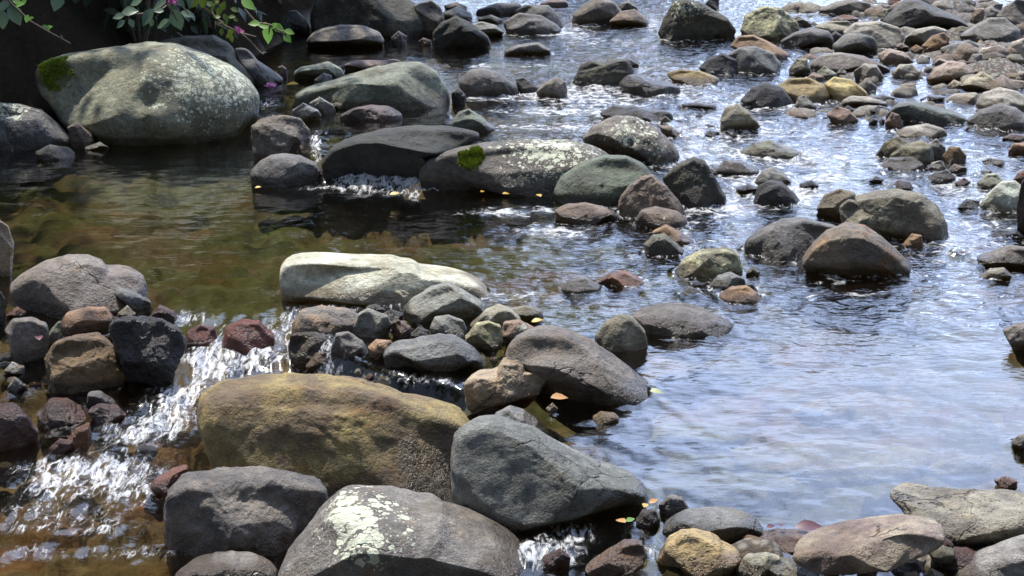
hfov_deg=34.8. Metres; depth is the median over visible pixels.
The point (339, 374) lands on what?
pebble
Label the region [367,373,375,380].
pebble
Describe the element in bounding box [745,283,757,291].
pebble
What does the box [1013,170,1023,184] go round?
river stone
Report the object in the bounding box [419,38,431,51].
cobble
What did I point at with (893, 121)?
cobble
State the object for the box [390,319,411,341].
cobble
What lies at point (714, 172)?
flat rock
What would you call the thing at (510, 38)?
water
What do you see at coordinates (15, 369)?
cobble
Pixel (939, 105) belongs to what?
pebble
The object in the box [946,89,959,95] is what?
pebble
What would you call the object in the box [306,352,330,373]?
cobble
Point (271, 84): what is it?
fallen petals
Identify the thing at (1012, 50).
pebble
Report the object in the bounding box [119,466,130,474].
pebble
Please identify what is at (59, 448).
cobble
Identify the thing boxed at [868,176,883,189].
pebble
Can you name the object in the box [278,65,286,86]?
cobble
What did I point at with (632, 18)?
river stone
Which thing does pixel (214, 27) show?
shrub
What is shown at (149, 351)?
boulder
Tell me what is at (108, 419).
cobble
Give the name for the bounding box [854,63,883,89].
river stone
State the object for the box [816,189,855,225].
boulder
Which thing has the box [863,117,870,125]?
pebble
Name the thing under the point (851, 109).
cobble
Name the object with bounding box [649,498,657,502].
fallen leaf
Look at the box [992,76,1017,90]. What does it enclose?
pebble
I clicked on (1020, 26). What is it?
pebble
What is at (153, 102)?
boulder
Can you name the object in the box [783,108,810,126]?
pebble
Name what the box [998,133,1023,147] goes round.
flat rock
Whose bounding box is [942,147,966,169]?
river stone
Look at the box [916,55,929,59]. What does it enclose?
pebble
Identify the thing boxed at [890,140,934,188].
river stone
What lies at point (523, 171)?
boulder
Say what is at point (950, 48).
river stone
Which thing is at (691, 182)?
boulder
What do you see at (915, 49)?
pebble
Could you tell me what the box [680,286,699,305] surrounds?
pebble
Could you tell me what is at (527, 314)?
cobble
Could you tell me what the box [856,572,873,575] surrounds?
cobble
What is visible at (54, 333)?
flat rock
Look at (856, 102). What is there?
flat rock
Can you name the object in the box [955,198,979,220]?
flat rock
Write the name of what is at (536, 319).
fallen leaf
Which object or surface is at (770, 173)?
river stone
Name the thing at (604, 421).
pebble
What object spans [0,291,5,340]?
river stone
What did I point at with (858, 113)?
pebble
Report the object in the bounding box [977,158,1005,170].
flat rock
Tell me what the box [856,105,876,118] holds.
pebble
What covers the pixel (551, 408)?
pebble
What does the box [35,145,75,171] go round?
cobble
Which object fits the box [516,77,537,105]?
cobble
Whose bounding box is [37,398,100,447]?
river stone
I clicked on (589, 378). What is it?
boulder
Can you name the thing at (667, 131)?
cobble
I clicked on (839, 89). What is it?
river stone
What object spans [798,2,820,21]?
pebble
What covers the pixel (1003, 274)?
cobble
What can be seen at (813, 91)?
boulder
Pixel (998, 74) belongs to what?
cobble
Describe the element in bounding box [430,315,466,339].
river stone
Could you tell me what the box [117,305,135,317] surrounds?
cobble
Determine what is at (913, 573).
pebble
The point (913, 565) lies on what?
cobble
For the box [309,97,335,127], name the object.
cobble
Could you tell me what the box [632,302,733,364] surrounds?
boulder
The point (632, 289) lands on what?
cobble
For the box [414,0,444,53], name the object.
boulder
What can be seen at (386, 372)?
pebble
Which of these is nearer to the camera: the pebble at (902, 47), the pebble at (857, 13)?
the pebble at (902, 47)
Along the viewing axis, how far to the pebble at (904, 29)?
19.46 m
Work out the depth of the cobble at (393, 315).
8.17 m
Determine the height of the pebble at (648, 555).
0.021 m
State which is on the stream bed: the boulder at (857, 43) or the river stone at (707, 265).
the boulder at (857, 43)
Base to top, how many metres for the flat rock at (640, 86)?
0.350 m
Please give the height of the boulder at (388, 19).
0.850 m
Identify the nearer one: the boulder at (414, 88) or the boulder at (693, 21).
the boulder at (414, 88)
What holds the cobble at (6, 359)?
on the water at (510, 38)
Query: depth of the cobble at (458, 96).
14.36 m
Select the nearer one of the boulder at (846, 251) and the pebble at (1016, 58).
the boulder at (846, 251)
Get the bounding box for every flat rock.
[46,321,60,375]
[339,104,401,133]
[344,59,400,73]
[363,378,451,402]
[476,3,520,20]
[540,0,568,10]
[600,105,672,131]
[619,74,680,111]
[682,102,716,113]
[710,168,717,176]
[714,159,758,188]
[739,140,808,174]
[840,96,887,109]
[869,94,894,100]
[880,157,923,185]
[919,95,943,103]
[943,92,976,107]
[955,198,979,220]
[973,245,1023,282]
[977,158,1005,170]
[985,228,1023,246]
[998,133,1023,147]
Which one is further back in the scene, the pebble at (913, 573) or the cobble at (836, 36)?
the cobble at (836, 36)
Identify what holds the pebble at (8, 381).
on the stream bed
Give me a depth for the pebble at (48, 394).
7.60 m
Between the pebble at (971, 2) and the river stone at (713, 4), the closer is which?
the pebble at (971, 2)
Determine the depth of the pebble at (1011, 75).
15.72 m
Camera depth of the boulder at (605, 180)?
10.94 m
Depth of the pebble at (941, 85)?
15.35 m
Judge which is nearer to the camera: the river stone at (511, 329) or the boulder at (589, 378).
the boulder at (589, 378)
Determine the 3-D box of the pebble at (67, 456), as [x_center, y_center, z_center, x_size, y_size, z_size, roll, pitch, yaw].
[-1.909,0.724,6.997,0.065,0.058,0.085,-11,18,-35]
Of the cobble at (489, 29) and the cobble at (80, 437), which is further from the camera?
the cobble at (489, 29)
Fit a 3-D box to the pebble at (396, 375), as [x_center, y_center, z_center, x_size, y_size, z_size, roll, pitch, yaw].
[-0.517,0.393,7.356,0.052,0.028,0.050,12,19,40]
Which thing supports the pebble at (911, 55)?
on the stream bed
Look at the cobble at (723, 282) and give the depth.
8.73 m
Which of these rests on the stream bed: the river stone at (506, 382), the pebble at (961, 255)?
the river stone at (506, 382)
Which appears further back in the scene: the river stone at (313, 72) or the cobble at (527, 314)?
the river stone at (313, 72)
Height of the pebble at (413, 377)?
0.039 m
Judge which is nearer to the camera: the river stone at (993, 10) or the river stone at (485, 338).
the river stone at (485, 338)
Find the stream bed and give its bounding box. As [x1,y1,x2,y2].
[0,0,1023,575]
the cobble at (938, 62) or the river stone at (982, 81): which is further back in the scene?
the cobble at (938, 62)
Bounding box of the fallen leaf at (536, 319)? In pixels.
[532,318,542,321]
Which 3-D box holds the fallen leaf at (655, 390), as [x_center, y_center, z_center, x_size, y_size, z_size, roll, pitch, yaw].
[0.611,0.436,6.901,0.058,0.017,0.032,0,14,0]
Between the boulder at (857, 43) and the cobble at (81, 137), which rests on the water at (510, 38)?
the cobble at (81, 137)
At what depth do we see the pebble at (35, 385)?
7.66 m
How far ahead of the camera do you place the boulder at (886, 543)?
5.08 m
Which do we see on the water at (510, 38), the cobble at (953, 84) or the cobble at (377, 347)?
the cobble at (377, 347)
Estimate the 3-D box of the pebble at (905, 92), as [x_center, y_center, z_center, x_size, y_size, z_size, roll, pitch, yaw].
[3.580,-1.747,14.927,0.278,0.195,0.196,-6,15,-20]
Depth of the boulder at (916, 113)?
13.41 m
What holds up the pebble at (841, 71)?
on the stream bed
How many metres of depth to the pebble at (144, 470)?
6.83 m
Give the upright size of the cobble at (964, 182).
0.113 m
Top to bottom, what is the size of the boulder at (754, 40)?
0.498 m
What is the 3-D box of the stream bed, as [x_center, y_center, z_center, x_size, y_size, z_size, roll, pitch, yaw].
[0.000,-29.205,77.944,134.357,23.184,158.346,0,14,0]
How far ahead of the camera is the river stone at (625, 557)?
5.32 m
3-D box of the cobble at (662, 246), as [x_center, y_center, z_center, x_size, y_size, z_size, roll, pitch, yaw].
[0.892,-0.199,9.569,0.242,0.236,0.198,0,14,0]
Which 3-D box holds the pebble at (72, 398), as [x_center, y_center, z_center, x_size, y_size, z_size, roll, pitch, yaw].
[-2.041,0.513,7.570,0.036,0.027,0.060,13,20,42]
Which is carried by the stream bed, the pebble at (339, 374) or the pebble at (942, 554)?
the pebble at (942, 554)
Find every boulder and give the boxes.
[0,103,75,178]
[0,220,13,309]
[10,254,148,340]
[35,41,259,174]
[44,332,131,417]
[108,315,187,426]
[159,35,261,109]
[163,466,328,575]
[174,550,277,575]
[196,372,469,503]
[250,153,327,214]
[251,115,310,164]
[278,485,530,575]
[280,252,490,319]
[292,61,450,125]
[305,24,384,65]
[310,0,425,55]
[320,125,478,200]
[383,333,482,389]
[403,282,484,333]
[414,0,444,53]
[419,139,608,230]
[432,16,490,67]
[450,414,650,575]
[459,68,519,119]
[503,13,562,48]
[505,325,656,460]
[516,5,562,38]
[553,155,651,238]
[571,0,620,43]
[573,59,633,108]
[583,115,679,183]
[618,174,683,257]
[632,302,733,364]
[657,0,735,57]
[662,157,725,241]
[726,46,781,94]
[731,35,790,78]
[740,6,799,46]
[740,82,793,129]
[744,217,835,297]
[778,78,829,124]
[779,27,833,60]
[792,514,944,575]
[800,222,911,319]
[810,52,890,74]
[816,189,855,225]
[817,0,871,22]
[832,33,877,58]
[839,199,901,253]
[843,21,903,50]
[855,188,950,280]
[883,0,967,29]
[885,100,966,138]
[889,482,1023,549]
[926,61,973,86]
[952,534,1023,575]
[960,17,1019,42]
[964,103,1023,153]
[974,87,1023,112]
[979,180,1020,239]
[996,0,1023,24]
[1010,38,1023,63]
[1016,179,1023,245]
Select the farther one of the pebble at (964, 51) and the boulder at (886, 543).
the pebble at (964, 51)
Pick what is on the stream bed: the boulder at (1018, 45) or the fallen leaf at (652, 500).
the boulder at (1018, 45)
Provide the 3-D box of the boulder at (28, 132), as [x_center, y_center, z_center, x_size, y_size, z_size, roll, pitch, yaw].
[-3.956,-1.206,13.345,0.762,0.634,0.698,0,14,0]
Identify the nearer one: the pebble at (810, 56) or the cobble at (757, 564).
the cobble at (757, 564)
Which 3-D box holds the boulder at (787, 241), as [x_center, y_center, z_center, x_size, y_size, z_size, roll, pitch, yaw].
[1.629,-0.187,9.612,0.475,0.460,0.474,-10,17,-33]
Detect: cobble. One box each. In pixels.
[0,351,12,369]
[4,362,24,382]
[6,307,25,321]
[7,377,27,397]
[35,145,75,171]
[49,438,72,468]
[60,306,113,341]
[67,122,94,167]
[67,422,91,471]
[85,142,108,156]
[86,391,118,408]
[87,403,127,442]
[115,287,151,315]
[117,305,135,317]
[145,465,187,521]
[150,304,179,326]
[185,324,219,367]
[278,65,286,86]
[292,103,321,135]
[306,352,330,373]
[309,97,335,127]
[314,73,331,84]
[366,304,384,312]
[368,339,391,371]
[384,309,402,321]
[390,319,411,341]
[391,31,406,56]
[411,327,428,338]
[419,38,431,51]
[451,88,465,114]
[473,21,504,47]
[478,15,502,25]
[510,305,543,326]
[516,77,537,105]
[536,77,566,114]
[542,548,570,575]
[560,276,600,305]
[598,270,644,301]
[636,509,659,544]
[644,234,684,273]
[652,224,692,257]
[659,125,682,147]
[659,494,688,526]
[710,272,744,304]
[718,285,761,318]
[720,103,759,150]
[734,552,780,575]
[793,16,812,29]
[795,95,816,110]
[806,72,822,83]
[817,66,836,84]
[830,15,858,22]
[831,31,841,42]
[845,105,854,111]
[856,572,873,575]
[859,79,876,94]
[869,105,889,116]
[880,9,889,21]
[885,112,902,138]
[885,559,923,575]
[890,179,914,190]
[902,234,922,262]
[924,568,943,575]
[927,160,945,176]
[932,58,947,65]
[946,80,961,90]
[947,164,966,180]
[954,177,970,193]
[967,54,982,63]
[976,170,991,180]
[976,173,1003,194]
[978,267,1011,292]
[991,72,1001,77]
[1007,143,1023,165]
[1011,434,1023,462]
[1013,80,1023,92]
[1016,71,1023,79]
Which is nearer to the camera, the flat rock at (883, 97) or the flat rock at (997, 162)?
the flat rock at (997, 162)
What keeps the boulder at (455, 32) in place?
on the stream bed
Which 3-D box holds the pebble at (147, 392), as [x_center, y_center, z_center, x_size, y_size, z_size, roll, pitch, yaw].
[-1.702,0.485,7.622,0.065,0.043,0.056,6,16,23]
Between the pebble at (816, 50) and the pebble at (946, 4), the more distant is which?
the pebble at (946, 4)
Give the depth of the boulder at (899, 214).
9.87 m
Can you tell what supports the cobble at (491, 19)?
on the water at (510, 38)
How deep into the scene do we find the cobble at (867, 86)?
15.02 m
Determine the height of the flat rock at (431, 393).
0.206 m
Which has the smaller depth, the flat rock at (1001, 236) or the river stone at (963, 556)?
the river stone at (963, 556)
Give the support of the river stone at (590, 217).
on the water at (510, 38)
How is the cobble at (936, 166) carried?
on the water at (510, 38)
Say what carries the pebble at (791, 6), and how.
on the water at (510, 38)
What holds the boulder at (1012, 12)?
on the stream bed
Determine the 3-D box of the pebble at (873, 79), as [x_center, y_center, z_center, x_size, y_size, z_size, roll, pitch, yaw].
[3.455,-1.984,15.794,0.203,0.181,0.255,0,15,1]
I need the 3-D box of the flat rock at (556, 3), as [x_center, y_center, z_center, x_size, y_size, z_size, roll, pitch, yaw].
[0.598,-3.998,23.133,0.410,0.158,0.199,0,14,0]
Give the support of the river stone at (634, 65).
on the water at (510, 38)
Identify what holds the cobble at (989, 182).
on the water at (510, 38)
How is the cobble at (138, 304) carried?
on the water at (510, 38)
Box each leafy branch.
[0,0,70,43]
[113,0,193,30]
[191,0,266,54]
[243,9,293,43]
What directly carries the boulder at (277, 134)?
on the stream bed
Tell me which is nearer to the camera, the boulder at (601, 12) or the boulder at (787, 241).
the boulder at (787, 241)
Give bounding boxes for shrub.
[72,0,218,43]
[178,0,265,38]
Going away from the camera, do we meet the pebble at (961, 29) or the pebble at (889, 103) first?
the pebble at (889, 103)
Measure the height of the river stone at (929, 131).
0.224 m
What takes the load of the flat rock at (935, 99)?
on the stream bed
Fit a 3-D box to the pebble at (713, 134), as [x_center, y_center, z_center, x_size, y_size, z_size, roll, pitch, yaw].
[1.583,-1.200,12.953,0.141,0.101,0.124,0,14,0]
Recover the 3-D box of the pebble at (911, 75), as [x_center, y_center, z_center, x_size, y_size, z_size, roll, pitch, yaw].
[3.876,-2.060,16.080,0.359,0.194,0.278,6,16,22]
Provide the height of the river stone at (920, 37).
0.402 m
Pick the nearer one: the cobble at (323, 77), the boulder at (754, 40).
the cobble at (323, 77)
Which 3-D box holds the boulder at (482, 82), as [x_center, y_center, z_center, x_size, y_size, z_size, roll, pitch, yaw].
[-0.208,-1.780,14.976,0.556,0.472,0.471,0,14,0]
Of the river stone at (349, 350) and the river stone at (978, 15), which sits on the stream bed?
the river stone at (978, 15)
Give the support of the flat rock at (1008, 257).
on the water at (510, 38)
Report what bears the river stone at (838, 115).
on the water at (510, 38)
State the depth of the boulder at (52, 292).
8.33 m
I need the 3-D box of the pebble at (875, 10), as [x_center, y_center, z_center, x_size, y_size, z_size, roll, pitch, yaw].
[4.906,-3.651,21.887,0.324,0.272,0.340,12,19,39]
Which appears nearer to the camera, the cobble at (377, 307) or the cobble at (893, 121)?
the cobble at (377, 307)
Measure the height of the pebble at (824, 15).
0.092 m
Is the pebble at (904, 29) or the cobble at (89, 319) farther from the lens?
the pebble at (904, 29)
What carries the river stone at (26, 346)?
on the stream bed
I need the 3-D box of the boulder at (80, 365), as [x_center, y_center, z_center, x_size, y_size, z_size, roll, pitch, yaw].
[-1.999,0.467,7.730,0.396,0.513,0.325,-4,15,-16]
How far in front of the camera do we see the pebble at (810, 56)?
17.40 m
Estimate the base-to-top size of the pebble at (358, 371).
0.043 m
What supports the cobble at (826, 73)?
on the stream bed
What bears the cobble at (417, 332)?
on the stream bed
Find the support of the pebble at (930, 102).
on the stream bed
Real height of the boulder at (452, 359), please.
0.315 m
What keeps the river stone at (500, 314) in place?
on the stream bed
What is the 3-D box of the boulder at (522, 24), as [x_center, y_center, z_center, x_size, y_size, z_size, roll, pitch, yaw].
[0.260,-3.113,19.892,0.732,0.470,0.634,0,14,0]
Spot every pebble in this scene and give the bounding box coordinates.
[0,461,12,470]
[4,376,20,390]
[29,382,41,388]
[45,390,50,397]
[60,453,74,463]
[66,396,76,400]
[75,475,90,484]
[77,397,84,401]
[84,455,91,462]
[97,462,117,476]
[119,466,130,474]
[134,444,157,462]
[140,467,149,472]
[141,387,153,396]
[144,434,150,439]
[333,103,343,115]
[334,372,344,375]
[354,367,364,376]
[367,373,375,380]
[381,368,392,377]
[390,372,402,378]
[409,373,417,380]
[489,357,497,364]
[546,403,557,419]
[593,411,618,432]
[645,552,651,558]
[661,116,669,124]
[662,567,683,575]
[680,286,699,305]
[681,116,691,122]
[702,124,715,130]
[703,130,719,142]
[736,184,756,199]
[742,535,760,539]
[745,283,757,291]
[746,266,759,287]
[782,1,802,16]
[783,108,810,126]
[794,52,801,57]
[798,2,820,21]
[799,108,817,123]
[799,180,818,193]
[801,54,816,62]
[810,48,825,56]
[816,109,828,119]
[819,14,829,20]
[822,47,833,52]
[822,105,832,110]
[829,101,838,106]
[836,67,846,74]
[850,10,865,18]
[852,111,867,122]
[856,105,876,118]
[858,75,880,88]
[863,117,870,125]
[864,5,883,19]
[868,16,878,20]
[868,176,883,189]
[869,118,877,128]
[875,108,889,123]
[879,119,884,128]
[884,100,892,108]
[886,99,897,109]
[888,73,923,81]
[889,1,901,11]
[889,86,918,102]
[895,43,908,51]
[900,26,914,32]
[900,83,916,88]
[903,571,918,575]
[906,52,919,58]
[910,45,922,53]
[915,57,930,68]
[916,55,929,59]
[922,0,935,4]
[923,66,933,76]
[924,101,934,104]
[929,545,954,563]
[931,83,947,91]
[932,0,956,9]
[932,54,954,62]
[932,90,948,98]
[933,104,945,108]
[943,538,953,547]
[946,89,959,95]
[951,42,979,60]
[954,250,970,259]
[955,26,967,32]
[960,74,974,82]
[962,0,975,6]
[982,1,997,7]
[983,46,1008,55]
[983,52,1005,60]
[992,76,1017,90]
[994,476,1016,490]
[1006,54,1023,64]
[1006,73,1016,78]
[1007,48,1018,54]
[1015,22,1023,37]
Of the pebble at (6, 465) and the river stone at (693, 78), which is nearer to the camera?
the pebble at (6, 465)
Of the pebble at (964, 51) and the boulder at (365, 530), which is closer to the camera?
the boulder at (365, 530)
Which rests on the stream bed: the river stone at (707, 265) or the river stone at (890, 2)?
the river stone at (890, 2)
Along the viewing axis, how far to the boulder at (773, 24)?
19.06 m
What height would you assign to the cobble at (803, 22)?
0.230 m
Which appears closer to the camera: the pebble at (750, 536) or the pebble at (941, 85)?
the pebble at (750, 536)
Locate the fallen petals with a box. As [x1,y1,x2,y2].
[263,82,276,88]
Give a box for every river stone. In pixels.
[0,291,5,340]
[0,402,39,487]
[5,317,49,384]
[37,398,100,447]
[222,319,274,378]
[235,48,283,109]
[285,10,309,45]
[288,332,330,373]
[292,305,357,355]
[293,61,344,86]
[331,331,369,377]
[353,308,390,357]
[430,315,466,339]
[443,7,472,22]
[444,2,466,10]
[450,109,494,143]
[464,357,545,419]
[465,320,502,356]
[470,304,520,349]
[495,405,548,434]
[502,319,532,353]
[503,42,550,64]
[555,202,618,240]
[585,539,645,575]
[594,314,647,374]
[607,58,638,71]
[609,9,649,40]
[618,0,637,10]
[635,206,686,247]
[656,528,740,575]
[660,506,762,544]
[667,69,719,97]
[675,247,742,307]
[698,53,737,91]
[705,0,718,11]
[753,180,800,224]
[755,166,793,186]
[759,528,809,557]
[767,557,822,575]
[789,58,810,77]
[814,21,850,36]
[824,77,866,107]
[827,106,858,139]
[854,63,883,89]
[874,136,910,177]
[878,48,913,72]
[887,0,901,4]
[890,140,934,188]
[892,64,920,79]
[893,123,946,143]
[904,26,946,46]
[922,32,949,53]
[925,170,955,195]
[929,139,945,164]
[940,40,977,53]
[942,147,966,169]
[942,545,976,575]
[956,7,973,12]
[960,72,994,92]
[970,8,984,23]
[979,45,1006,53]
[985,3,1002,17]
[1003,322,1023,366]
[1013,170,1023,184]
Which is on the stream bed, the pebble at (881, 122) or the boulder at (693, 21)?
the boulder at (693, 21)
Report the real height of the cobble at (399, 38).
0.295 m
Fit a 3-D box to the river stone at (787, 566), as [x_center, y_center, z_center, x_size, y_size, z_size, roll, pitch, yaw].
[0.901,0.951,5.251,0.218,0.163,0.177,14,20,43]
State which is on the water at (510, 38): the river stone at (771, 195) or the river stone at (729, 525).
the river stone at (771, 195)
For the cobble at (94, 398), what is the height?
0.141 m
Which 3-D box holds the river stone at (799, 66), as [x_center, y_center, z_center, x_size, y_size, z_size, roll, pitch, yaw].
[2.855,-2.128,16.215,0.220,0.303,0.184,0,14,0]
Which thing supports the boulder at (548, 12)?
on the stream bed
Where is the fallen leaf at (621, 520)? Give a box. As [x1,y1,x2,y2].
[616,518,625,522]
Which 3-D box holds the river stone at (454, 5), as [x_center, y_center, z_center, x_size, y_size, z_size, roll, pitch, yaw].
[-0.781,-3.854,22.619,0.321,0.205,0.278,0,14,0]
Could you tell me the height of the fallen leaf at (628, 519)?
0.009 m
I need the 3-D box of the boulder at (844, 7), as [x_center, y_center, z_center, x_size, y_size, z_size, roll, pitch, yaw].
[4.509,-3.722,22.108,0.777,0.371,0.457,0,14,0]
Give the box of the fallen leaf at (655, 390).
[650,388,663,393]
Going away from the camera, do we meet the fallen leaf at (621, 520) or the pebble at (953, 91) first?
the fallen leaf at (621, 520)
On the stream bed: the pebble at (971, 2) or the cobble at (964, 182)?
the pebble at (971, 2)
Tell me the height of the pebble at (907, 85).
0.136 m
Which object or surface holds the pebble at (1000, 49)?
on the stream bed
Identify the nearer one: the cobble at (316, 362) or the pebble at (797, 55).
the cobble at (316, 362)
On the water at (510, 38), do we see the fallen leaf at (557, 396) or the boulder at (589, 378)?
the fallen leaf at (557, 396)
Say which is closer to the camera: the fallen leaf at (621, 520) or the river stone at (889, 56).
the fallen leaf at (621, 520)
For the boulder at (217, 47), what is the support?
on the stream bed
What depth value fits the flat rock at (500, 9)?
21.93 m
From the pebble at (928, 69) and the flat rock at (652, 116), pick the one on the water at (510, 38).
the flat rock at (652, 116)
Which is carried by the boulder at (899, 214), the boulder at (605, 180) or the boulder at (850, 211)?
the boulder at (850, 211)
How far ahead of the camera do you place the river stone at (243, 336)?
7.92 m
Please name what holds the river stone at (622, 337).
on the water at (510, 38)
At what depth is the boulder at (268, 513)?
5.96 m
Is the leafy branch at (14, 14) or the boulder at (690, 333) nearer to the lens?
the boulder at (690, 333)
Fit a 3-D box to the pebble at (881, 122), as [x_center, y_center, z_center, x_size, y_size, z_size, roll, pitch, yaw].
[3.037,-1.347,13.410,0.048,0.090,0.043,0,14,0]
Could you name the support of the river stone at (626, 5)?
on the water at (510, 38)
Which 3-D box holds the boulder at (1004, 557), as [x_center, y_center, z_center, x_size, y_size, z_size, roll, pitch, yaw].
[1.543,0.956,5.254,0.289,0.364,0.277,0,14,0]
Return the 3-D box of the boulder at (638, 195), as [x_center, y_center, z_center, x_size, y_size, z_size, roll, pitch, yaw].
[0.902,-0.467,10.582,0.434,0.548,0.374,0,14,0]
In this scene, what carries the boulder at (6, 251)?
on the stream bed
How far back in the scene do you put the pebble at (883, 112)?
13.75 m
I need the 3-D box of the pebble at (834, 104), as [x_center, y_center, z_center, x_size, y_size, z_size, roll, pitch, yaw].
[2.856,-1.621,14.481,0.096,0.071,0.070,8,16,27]
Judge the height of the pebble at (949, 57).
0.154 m
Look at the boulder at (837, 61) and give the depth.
16.37 m
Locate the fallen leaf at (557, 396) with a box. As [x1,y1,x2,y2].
[551,393,567,398]
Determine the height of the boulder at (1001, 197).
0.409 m
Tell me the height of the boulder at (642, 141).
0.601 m
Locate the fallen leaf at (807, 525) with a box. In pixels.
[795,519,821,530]
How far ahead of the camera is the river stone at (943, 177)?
11.42 m
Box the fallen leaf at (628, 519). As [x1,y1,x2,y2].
[626,517,634,521]
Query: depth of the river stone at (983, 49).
16.89 m
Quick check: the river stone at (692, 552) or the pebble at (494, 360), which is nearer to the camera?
the river stone at (692, 552)
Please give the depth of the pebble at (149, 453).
7.00 m
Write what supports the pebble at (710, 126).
on the water at (510, 38)
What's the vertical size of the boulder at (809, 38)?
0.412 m
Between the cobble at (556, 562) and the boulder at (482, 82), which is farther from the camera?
the boulder at (482, 82)
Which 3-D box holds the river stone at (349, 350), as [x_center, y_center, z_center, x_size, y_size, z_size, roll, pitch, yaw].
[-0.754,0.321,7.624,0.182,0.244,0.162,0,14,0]
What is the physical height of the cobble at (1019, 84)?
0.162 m
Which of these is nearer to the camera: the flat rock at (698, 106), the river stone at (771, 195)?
the river stone at (771, 195)
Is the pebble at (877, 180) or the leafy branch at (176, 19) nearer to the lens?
the pebble at (877, 180)
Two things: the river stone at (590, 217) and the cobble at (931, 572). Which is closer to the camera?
the cobble at (931, 572)
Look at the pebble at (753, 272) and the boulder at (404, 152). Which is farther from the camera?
the boulder at (404, 152)
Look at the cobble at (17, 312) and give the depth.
8.26 m
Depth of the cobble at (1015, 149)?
12.30 m
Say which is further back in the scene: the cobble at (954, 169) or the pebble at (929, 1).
the pebble at (929, 1)
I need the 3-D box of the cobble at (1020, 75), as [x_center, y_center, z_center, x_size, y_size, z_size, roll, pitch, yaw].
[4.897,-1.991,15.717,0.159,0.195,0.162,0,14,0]
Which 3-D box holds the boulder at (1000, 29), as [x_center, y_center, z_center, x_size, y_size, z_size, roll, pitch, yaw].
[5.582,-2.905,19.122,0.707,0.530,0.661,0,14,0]
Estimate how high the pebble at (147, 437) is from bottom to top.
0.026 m
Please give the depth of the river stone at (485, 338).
7.66 m
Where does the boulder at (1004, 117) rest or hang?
on the stream bed
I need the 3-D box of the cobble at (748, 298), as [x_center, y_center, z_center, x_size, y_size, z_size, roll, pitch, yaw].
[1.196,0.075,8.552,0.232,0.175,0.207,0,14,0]
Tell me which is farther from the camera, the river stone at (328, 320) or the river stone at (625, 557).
the river stone at (328, 320)
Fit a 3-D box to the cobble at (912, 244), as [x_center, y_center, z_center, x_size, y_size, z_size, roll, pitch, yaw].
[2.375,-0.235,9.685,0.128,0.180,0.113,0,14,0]
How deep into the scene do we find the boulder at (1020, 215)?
9.97 m
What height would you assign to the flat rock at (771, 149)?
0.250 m
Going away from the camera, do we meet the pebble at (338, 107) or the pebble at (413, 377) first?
the pebble at (413, 377)
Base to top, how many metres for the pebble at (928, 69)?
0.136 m
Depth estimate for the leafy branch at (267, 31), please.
13.30 m
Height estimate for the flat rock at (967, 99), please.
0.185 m
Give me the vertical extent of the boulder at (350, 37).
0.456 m
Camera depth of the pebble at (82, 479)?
6.71 m
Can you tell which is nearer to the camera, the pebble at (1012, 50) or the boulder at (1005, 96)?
the boulder at (1005, 96)
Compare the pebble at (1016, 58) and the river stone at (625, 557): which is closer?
the river stone at (625, 557)
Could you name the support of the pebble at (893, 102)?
on the water at (510, 38)
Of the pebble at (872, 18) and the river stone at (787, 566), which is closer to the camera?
the river stone at (787, 566)
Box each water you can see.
[6,0,1023,568]
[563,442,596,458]
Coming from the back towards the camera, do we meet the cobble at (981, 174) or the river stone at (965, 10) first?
the river stone at (965, 10)
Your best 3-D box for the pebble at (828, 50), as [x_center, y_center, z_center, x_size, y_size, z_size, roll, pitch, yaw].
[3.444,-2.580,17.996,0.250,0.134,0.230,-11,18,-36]
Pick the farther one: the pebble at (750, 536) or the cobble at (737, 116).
the cobble at (737, 116)
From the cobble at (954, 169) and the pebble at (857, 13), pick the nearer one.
the cobble at (954, 169)
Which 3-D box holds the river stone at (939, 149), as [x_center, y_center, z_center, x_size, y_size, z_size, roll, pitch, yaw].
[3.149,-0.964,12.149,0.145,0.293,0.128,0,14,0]
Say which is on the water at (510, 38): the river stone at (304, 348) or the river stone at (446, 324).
the river stone at (304, 348)
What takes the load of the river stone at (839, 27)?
on the stream bed
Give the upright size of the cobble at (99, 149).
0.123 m
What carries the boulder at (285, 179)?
on the stream bed
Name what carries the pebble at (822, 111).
on the water at (510, 38)
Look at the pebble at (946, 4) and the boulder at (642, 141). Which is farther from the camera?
the pebble at (946, 4)
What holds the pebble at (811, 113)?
on the water at (510, 38)
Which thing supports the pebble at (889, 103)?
on the water at (510, 38)
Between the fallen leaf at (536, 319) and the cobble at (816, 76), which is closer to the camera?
the fallen leaf at (536, 319)
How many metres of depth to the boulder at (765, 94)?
14.18 m

